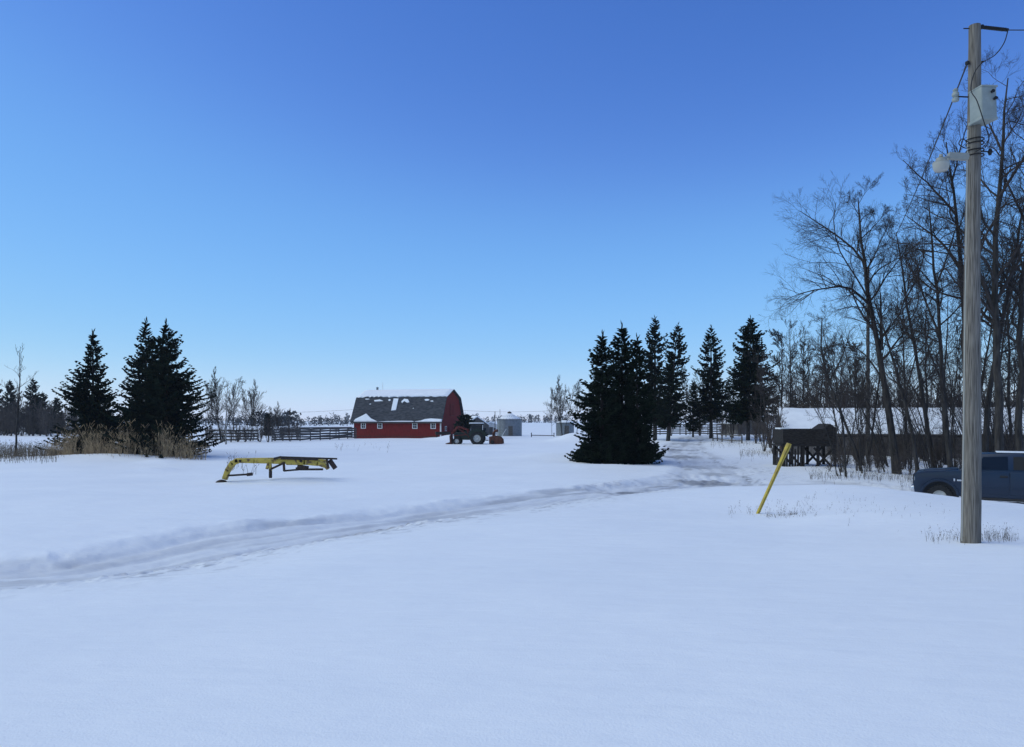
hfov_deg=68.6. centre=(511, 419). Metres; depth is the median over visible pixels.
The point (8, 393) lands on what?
spruce tree
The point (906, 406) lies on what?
bare tree
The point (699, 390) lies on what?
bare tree
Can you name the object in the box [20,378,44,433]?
spruce tree
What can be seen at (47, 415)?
bare shrub
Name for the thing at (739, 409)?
spruce tree
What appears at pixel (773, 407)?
bare tree
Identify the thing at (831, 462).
bare shrub
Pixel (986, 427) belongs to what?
bare tree
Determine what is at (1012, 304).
bare tree
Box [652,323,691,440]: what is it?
spruce tree
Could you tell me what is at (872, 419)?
bare tree
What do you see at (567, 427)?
door
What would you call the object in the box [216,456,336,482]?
loader boom
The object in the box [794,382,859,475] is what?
bare tree
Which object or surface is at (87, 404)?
spruce tree
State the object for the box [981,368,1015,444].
bare tree
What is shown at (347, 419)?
wood
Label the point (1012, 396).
bare shrub
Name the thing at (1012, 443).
bare shrub
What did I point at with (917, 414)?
bare tree
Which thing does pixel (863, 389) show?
bare tree
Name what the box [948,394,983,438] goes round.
bare tree
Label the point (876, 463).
bare shrub
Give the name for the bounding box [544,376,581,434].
bare tree
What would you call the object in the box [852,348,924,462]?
bare tree
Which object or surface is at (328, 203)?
sky
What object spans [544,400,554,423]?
bare tree
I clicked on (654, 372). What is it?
spruce tree
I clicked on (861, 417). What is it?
bare tree
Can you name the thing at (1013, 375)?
bare tree
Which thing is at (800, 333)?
bare tree
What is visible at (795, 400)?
bare shrub
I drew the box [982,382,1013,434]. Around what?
bare tree
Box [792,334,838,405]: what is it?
bare tree
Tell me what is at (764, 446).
bare shrub
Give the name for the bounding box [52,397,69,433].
spruce tree
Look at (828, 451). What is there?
bare shrub
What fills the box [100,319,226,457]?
spruce tree
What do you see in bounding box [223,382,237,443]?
birch tree
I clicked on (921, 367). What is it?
bare tree
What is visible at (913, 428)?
bare tree
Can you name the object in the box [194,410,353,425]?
shelter belt
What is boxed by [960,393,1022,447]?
bare tree
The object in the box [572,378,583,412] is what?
bare tree
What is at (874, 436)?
bare tree
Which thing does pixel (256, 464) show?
dead weeds
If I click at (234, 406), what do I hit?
bare tree
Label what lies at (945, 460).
bare tree
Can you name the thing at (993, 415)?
bare tree
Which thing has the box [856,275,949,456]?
bare tree
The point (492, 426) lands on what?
shed
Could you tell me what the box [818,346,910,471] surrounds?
bare tree
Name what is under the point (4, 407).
bare shrub
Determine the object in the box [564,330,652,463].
spruce tree
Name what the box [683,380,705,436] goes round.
spruce tree
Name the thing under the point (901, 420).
bare tree
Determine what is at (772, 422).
bare shrub
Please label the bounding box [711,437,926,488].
dead weeds
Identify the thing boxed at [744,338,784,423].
bare tree
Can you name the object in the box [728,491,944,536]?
dead weeds
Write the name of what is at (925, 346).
bare tree
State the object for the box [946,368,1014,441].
bare tree
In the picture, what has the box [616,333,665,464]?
spruce tree
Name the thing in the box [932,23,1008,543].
utility pole
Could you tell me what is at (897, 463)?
bare shrub
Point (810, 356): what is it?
bare tree
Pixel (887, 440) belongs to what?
bare shrub
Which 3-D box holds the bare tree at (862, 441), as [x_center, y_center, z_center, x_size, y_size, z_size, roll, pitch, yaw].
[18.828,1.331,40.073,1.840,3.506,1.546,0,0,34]
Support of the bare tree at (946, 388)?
on the ground at (692, 617)
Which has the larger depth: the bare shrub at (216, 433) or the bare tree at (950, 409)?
the bare shrub at (216, 433)
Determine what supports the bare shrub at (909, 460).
on the ground at (692, 617)
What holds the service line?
attached to the utility pole at (982, 106)
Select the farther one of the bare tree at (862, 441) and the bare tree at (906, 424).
the bare tree at (906, 424)
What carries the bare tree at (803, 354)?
on the ground at (692, 617)
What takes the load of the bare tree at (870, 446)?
on the ground at (692, 617)
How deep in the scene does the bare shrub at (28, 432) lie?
144.38 m
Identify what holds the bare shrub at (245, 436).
on the ground at (692, 617)
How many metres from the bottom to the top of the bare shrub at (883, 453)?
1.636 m
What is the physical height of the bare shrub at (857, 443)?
2.689 m
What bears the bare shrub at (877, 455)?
on the ground at (692, 617)
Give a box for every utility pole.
[866,269,869,459]
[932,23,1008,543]
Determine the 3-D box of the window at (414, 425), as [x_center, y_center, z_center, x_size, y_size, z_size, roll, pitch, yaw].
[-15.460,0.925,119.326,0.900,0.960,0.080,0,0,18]
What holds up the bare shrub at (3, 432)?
on the ground at (692, 617)
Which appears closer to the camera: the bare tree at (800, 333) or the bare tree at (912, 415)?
the bare tree at (912, 415)
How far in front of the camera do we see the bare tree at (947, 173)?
36.98 m
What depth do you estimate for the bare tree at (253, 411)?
105.82 m
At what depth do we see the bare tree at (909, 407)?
42.48 m
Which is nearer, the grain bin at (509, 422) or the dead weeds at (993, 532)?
the dead weeds at (993, 532)
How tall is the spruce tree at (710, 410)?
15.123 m
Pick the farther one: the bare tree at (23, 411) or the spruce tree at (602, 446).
the bare tree at (23, 411)
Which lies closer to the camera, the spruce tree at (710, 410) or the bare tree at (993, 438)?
the bare tree at (993, 438)
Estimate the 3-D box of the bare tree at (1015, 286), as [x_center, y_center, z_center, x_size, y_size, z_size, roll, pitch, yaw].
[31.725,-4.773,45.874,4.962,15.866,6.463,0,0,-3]
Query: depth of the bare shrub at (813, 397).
72.64 m
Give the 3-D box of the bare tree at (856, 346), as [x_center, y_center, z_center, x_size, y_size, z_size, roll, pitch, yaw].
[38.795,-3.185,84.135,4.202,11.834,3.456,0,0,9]
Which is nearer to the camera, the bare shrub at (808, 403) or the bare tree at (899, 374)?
the bare shrub at (808, 403)
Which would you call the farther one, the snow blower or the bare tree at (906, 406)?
the snow blower
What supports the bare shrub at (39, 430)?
on the ground at (692, 617)
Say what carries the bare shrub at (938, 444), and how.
on the ground at (692, 617)
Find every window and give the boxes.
[361,423,365,428]
[377,423,382,428]
[412,423,417,428]
[430,423,435,428]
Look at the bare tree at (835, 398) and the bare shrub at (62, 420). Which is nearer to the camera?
the bare tree at (835, 398)
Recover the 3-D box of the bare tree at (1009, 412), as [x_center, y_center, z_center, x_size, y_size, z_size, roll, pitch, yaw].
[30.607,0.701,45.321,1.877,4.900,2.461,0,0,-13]
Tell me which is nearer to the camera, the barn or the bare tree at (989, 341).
the bare tree at (989, 341)
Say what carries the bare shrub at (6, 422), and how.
on the ground at (692, 617)
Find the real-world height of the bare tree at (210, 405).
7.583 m
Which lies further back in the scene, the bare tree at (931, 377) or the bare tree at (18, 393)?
the bare tree at (931, 377)
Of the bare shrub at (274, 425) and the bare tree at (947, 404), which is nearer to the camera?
the bare tree at (947, 404)
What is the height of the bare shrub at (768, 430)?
4.342 m
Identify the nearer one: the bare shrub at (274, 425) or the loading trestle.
the loading trestle
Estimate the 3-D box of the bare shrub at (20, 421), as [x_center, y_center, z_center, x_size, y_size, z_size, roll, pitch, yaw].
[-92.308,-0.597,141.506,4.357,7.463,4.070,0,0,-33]
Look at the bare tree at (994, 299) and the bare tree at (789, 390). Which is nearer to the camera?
the bare tree at (994, 299)
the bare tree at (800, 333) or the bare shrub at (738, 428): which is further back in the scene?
the bare shrub at (738, 428)
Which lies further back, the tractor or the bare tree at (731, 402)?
the bare tree at (731, 402)
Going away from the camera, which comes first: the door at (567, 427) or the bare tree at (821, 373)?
the bare tree at (821, 373)
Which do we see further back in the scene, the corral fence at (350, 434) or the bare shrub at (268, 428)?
the corral fence at (350, 434)
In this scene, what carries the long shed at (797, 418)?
on the ground at (692, 617)
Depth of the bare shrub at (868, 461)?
43.61 m
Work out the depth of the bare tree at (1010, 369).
83.95 m
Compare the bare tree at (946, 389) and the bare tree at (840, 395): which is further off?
the bare tree at (946, 389)
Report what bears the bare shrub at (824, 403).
on the ground at (692, 617)
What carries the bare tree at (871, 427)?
on the ground at (692, 617)
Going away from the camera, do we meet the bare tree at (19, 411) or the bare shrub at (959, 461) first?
the bare shrub at (959, 461)
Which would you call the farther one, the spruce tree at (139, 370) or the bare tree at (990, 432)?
the spruce tree at (139, 370)
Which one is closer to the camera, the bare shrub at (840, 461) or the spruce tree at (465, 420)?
the bare shrub at (840, 461)
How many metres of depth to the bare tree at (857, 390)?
50.58 m
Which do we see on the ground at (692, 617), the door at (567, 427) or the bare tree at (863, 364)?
the bare tree at (863, 364)
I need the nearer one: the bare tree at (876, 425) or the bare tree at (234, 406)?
the bare tree at (876, 425)
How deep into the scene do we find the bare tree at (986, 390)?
45.25 m
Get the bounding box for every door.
[489,427,492,434]
[508,426,512,434]
[565,426,568,433]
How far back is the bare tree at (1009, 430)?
42.51 m
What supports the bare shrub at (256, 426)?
on the ground at (692, 617)
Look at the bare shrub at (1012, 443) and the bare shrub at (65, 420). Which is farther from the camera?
the bare shrub at (65, 420)
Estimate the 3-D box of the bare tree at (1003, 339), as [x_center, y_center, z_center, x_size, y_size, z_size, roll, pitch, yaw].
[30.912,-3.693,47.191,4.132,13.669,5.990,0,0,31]
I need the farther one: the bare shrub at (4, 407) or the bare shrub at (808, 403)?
the bare shrub at (4, 407)
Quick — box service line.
[871,65,966,270]
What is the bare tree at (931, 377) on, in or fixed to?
on the ground at (692, 617)
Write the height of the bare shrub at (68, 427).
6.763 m
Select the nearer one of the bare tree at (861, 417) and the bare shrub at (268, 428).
the bare tree at (861, 417)
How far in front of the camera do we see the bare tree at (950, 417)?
47.83 m
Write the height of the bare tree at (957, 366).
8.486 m
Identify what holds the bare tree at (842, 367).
on the ground at (692, 617)
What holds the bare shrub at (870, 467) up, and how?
on the ground at (692, 617)
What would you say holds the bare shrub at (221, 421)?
on the ground at (692, 617)
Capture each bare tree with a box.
[0,343,36,453]
[12,396,26,430]
[20,401,30,433]
[199,366,245,440]
[204,388,218,441]
[220,383,247,437]
[237,381,269,440]
[268,401,286,427]
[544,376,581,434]
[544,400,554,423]
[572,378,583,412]
[678,366,696,434]
[689,368,705,435]
[722,366,736,437]
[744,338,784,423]
[745,357,784,441]
[749,328,798,406]
[751,372,787,423]
[758,170,936,473]
[762,318,819,407]
[767,361,797,407]
[783,340,821,403]
[784,304,877,470]
[787,335,824,407]
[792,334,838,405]
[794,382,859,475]
[799,341,865,470]
[799,372,852,475]
[802,346,841,405]
[806,334,862,474]
[811,359,847,449]
[813,330,899,476]
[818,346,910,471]
[830,326,891,472]
[835,347,872,452]
[835,348,849,392]
[838,301,897,460]
[839,346,883,455]
[842,359,883,465]
[842,384,898,442]
[842,420,862,465]
[843,382,870,459]
[844,341,878,400]
[844,342,880,393]
[845,412,878,473]
[847,399,896,465]
[849,287,938,471]
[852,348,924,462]
[852,399,872,464]
[853,371,893,466]
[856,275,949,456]
[857,385,886,464]
[859,399,882,458]
[863,413,887,467]
[866,47,1023,450]
[869,176,1001,466]
[872,215,959,467]
[875,373,948,467]
[876,378,954,464]
[881,350,915,406]
[882,334,950,467]
[882,389,925,468]
[885,100,1023,367]
[885,362,930,467]
[887,366,933,455]
[889,281,960,460]
[891,365,923,438]
[891,374,910,465]
[893,380,937,443]
[893,394,934,468]
[894,409,923,469]
[895,390,919,454]
[898,395,924,468]
[907,280,962,464]
[907,353,993,437]
[912,418,936,466]
[913,349,956,401]
[914,354,961,429]
[914,370,993,428]
[921,369,961,466]
[924,350,959,427]
[926,326,984,449]
[926,342,960,464]
[929,84,1023,450]
[933,399,961,450]
[934,186,1023,451]
[935,386,960,437]
[939,340,962,392]
[941,391,961,440]
[943,244,1023,446]
[944,372,981,421]
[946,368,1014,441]
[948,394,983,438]
[948,419,961,466]
[951,323,1022,451]
[955,252,1019,391]
[955,350,1010,451]
[957,372,1012,450]
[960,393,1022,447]
[981,253,1023,442]
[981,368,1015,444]
[982,219,1023,374]
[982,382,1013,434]
[983,410,1022,450]
[988,353,1023,445]
[993,342,1018,398]
[999,229,1023,377]
[1000,342,1023,413]
[1003,412,1014,450]
[1004,396,1022,434]
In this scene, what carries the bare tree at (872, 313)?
on the ground at (692, 617)
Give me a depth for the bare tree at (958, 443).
43.15 m
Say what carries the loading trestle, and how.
on the ground at (692, 617)
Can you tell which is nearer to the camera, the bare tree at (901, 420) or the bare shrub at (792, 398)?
the bare tree at (901, 420)
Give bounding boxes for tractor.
[445,423,488,443]
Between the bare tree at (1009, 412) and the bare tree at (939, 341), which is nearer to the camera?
the bare tree at (939, 341)
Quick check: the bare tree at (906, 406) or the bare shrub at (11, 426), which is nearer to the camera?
the bare tree at (906, 406)
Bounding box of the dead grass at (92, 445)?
[43,419,208,459]
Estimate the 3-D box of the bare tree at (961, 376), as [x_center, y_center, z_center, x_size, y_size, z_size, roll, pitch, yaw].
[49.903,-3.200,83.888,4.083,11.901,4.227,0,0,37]
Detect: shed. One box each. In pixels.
[470,416,489,434]
[488,421,496,434]
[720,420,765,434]
[776,407,1023,457]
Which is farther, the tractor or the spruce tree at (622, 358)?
the tractor
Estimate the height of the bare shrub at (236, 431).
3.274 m
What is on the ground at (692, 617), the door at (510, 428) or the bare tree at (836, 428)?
the bare tree at (836, 428)
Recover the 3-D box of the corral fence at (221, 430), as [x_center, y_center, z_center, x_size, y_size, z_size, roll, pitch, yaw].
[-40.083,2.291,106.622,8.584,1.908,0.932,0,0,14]
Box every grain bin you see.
[497,411,521,435]
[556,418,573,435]
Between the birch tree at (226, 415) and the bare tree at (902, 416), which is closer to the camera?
the bare tree at (902, 416)
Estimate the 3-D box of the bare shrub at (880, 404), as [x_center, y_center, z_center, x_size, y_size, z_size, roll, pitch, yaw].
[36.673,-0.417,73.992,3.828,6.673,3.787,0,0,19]
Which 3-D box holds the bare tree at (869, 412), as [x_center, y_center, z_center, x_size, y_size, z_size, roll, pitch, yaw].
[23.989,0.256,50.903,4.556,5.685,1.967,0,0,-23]
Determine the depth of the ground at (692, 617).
7.36 m
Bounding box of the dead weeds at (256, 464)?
[226,443,388,473]
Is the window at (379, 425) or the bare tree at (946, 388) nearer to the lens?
the bare tree at (946, 388)
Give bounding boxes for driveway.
[0,435,1023,589]
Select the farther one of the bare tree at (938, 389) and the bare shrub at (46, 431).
the bare shrub at (46, 431)
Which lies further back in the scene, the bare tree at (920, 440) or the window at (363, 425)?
the window at (363, 425)
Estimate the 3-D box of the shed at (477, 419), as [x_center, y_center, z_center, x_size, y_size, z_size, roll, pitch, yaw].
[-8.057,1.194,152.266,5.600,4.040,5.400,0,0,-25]
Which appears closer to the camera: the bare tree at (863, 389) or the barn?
the bare tree at (863, 389)
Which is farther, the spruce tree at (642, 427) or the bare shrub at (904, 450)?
the spruce tree at (642, 427)
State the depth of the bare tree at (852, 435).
45.23 m
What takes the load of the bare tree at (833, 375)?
on the ground at (692, 617)
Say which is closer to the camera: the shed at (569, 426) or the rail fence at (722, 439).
the rail fence at (722, 439)
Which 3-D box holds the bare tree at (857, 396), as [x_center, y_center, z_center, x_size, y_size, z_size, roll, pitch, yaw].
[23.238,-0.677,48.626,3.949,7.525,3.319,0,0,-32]
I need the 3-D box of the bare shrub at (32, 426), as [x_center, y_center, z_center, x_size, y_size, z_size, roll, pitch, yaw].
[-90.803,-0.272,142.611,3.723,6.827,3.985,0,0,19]
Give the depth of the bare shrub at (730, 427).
101.02 m
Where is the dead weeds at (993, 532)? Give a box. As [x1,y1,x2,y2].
[925,522,1018,544]
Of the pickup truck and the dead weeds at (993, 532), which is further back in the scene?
the pickup truck
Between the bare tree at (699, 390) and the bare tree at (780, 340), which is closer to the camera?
the bare tree at (780, 340)
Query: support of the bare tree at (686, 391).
on the ground at (692, 617)
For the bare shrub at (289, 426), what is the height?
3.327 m
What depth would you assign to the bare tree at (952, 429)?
41.31 m
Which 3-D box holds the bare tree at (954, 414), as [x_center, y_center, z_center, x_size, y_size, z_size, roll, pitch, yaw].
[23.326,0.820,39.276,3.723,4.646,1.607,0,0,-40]
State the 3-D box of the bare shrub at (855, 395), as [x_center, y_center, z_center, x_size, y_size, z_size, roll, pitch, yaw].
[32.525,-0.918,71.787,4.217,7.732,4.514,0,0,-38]
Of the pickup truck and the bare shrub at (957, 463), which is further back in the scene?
the bare shrub at (957, 463)
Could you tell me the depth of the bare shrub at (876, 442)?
52.38 m
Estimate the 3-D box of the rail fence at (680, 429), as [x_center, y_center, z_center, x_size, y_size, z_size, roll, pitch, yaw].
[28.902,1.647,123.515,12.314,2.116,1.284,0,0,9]
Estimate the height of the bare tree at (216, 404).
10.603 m
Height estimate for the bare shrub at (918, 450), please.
2.821 m
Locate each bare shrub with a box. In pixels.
[0,401,6,434]
[0,406,15,435]
[0,412,11,435]
[1,400,23,435]
[11,397,35,435]
[20,403,44,435]
[24,411,38,435]
[29,396,56,434]
[33,408,48,435]
[36,402,59,435]
[44,411,59,435]
[49,411,69,434]
[55,412,69,435]
[57,404,75,429]
[213,428,218,438]
[216,418,227,438]
[227,424,235,441]
[233,420,241,441]
[241,423,252,441]
[241,425,249,440]
[250,417,267,441]
[261,418,277,441]
[270,418,281,440]
[282,421,299,440]
[715,412,731,433]
[720,412,735,436]
[734,422,745,434]
[748,411,763,443]
[753,415,772,450]
[756,403,788,453]
[756,407,777,447]
[774,380,807,409]
[783,386,805,407]
[795,377,843,407]
[796,391,818,407]
[803,377,851,407]
[823,455,833,470]
[826,446,832,458]
[828,429,845,456]
[829,371,873,407]
[829,379,861,407]
[829,388,853,407]
[834,444,853,471]
[838,444,852,465]
[845,428,867,453]
[847,433,868,456]
[850,444,865,470]
[862,457,871,471]
[863,450,875,470]
[869,427,887,461]
[870,384,899,407]
[871,445,882,467]
[872,448,888,472]
[873,433,889,455]
[877,443,888,465]
[883,435,919,468]
[887,382,919,406]
[891,449,907,474]
[897,380,937,407]
[902,446,920,473]
[910,428,926,462]
[915,379,940,407]
[921,425,955,467]
[925,378,961,407]
[929,436,945,467]
[952,443,961,466]
[952,444,961,467]
[993,429,1023,450]
[1003,382,1023,405]
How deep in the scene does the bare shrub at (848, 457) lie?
46.84 m
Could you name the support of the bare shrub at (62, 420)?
on the ground at (692, 617)
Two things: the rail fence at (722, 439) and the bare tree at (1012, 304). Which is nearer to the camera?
the bare tree at (1012, 304)
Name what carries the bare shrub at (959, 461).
on the ground at (692, 617)
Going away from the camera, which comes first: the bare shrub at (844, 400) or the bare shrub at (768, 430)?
the bare shrub at (768, 430)
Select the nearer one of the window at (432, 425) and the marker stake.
the marker stake
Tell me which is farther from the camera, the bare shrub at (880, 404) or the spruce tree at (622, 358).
the bare shrub at (880, 404)
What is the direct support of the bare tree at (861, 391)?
on the ground at (692, 617)
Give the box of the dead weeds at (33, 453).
[0,439,66,463]
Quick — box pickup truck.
[911,451,1023,501]
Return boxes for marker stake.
[756,443,791,513]
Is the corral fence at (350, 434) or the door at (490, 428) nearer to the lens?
the corral fence at (350, 434)
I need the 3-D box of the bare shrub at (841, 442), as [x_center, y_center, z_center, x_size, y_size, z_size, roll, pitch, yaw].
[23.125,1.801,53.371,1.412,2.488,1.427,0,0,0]
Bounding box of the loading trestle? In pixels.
[771,424,839,466]
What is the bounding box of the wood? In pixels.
[67,412,775,425]
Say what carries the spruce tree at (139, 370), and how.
on the ground at (692, 617)
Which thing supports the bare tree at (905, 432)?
on the ground at (692, 617)
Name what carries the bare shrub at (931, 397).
on the ground at (692, 617)
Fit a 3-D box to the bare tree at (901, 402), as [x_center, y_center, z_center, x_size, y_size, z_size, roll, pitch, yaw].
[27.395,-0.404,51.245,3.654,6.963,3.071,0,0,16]
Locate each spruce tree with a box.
[1,380,25,433]
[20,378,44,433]
[28,391,56,434]
[34,329,137,453]
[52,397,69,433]
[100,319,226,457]
[112,316,159,447]
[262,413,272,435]
[453,414,474,432]
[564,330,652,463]
[575,322,669,452]
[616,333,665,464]
[641,315,669,439]
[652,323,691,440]
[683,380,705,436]
[688,324,732,438]
[715,315,786,439]
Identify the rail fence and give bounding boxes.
[651,424,725,434]
[712,433,742,442]
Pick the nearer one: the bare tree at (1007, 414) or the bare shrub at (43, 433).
the bare tree at (1007, 414)
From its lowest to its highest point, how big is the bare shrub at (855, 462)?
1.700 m
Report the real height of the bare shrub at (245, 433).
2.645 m
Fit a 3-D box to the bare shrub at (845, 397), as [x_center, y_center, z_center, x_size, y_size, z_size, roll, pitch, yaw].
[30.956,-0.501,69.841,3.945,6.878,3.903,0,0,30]
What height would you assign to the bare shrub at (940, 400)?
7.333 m
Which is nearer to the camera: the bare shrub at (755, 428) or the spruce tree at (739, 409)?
the bare shrub at (755, 428)
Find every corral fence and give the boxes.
[205,429,257,440]
[271,427,356,441]
[282,427,351,437]
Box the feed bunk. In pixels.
[435,432,450,436]
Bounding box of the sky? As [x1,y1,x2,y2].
[0,0,1023,420]
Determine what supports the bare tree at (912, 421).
on the ground at (692, 617)
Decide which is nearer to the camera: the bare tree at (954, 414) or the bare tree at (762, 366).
the bare tree at (954, 414)
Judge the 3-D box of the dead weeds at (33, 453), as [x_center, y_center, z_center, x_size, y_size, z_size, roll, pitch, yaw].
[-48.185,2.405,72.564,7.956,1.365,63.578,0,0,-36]
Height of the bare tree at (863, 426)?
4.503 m
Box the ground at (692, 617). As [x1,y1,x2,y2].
[0,421,1023,746]
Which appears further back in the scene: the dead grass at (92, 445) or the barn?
the barn
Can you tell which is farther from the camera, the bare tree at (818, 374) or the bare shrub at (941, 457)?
the bare tree at (818, 374)
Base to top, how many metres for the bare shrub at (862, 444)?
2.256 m
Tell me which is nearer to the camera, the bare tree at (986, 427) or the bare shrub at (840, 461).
the bare tree at (986, 427)
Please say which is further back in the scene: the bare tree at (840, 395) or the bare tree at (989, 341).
the bare tree at (989, 341)
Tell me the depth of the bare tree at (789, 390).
65.26 m
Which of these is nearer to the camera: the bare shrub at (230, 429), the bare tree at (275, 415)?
the bare shrub at (230, 429)
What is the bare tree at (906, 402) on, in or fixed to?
on the ground at (692, 617)
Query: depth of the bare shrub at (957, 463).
44.40 m
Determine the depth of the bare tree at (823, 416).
39.37 m
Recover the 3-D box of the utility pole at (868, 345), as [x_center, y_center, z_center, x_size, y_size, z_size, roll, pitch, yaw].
[26.581,-4.098,56.000,0.296,14.503,0.296,0,0,0]
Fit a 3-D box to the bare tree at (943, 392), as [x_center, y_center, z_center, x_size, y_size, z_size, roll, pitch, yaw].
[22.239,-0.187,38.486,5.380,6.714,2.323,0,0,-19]
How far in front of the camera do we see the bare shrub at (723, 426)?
108.03 m
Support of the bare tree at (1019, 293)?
on the ground at (692, 617)
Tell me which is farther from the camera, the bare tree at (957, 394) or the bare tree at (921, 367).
the bare tree at (957, 394)
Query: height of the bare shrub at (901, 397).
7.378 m
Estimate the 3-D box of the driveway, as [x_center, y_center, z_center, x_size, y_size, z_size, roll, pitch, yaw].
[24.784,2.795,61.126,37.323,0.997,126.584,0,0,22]
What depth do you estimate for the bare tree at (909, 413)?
44.14 m
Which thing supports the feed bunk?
on the ground at (692, 617)
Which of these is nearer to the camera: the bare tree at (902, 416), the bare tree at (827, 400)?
the bare tree at (902, 416)
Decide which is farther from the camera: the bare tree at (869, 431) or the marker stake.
the bare tree at (869, 431)
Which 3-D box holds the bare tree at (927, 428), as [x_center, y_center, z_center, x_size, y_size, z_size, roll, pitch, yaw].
[24.839,-4.849,45.826,4.868,16.038,6.949,0,0,38]
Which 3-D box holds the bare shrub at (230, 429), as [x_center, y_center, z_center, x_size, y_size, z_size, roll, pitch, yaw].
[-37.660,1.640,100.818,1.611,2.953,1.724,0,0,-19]
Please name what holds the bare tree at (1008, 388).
on the ground at (692, 617)
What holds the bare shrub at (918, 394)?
on the ground at (692, 617)
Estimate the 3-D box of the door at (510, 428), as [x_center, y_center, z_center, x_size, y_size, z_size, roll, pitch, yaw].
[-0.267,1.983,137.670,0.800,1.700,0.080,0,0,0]
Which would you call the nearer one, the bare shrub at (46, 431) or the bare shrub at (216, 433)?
the bare shrub at (216, 433)
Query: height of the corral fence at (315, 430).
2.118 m
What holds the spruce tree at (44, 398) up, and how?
on the ground at (692, 617)
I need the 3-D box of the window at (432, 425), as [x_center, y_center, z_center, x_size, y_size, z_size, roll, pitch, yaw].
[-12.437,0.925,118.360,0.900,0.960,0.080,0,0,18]
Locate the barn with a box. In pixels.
[350,385,463,438]
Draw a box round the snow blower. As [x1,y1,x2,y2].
[489,429,503,443]
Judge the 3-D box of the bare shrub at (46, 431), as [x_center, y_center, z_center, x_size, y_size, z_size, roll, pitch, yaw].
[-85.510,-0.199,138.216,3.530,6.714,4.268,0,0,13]
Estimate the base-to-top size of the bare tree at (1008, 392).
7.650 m

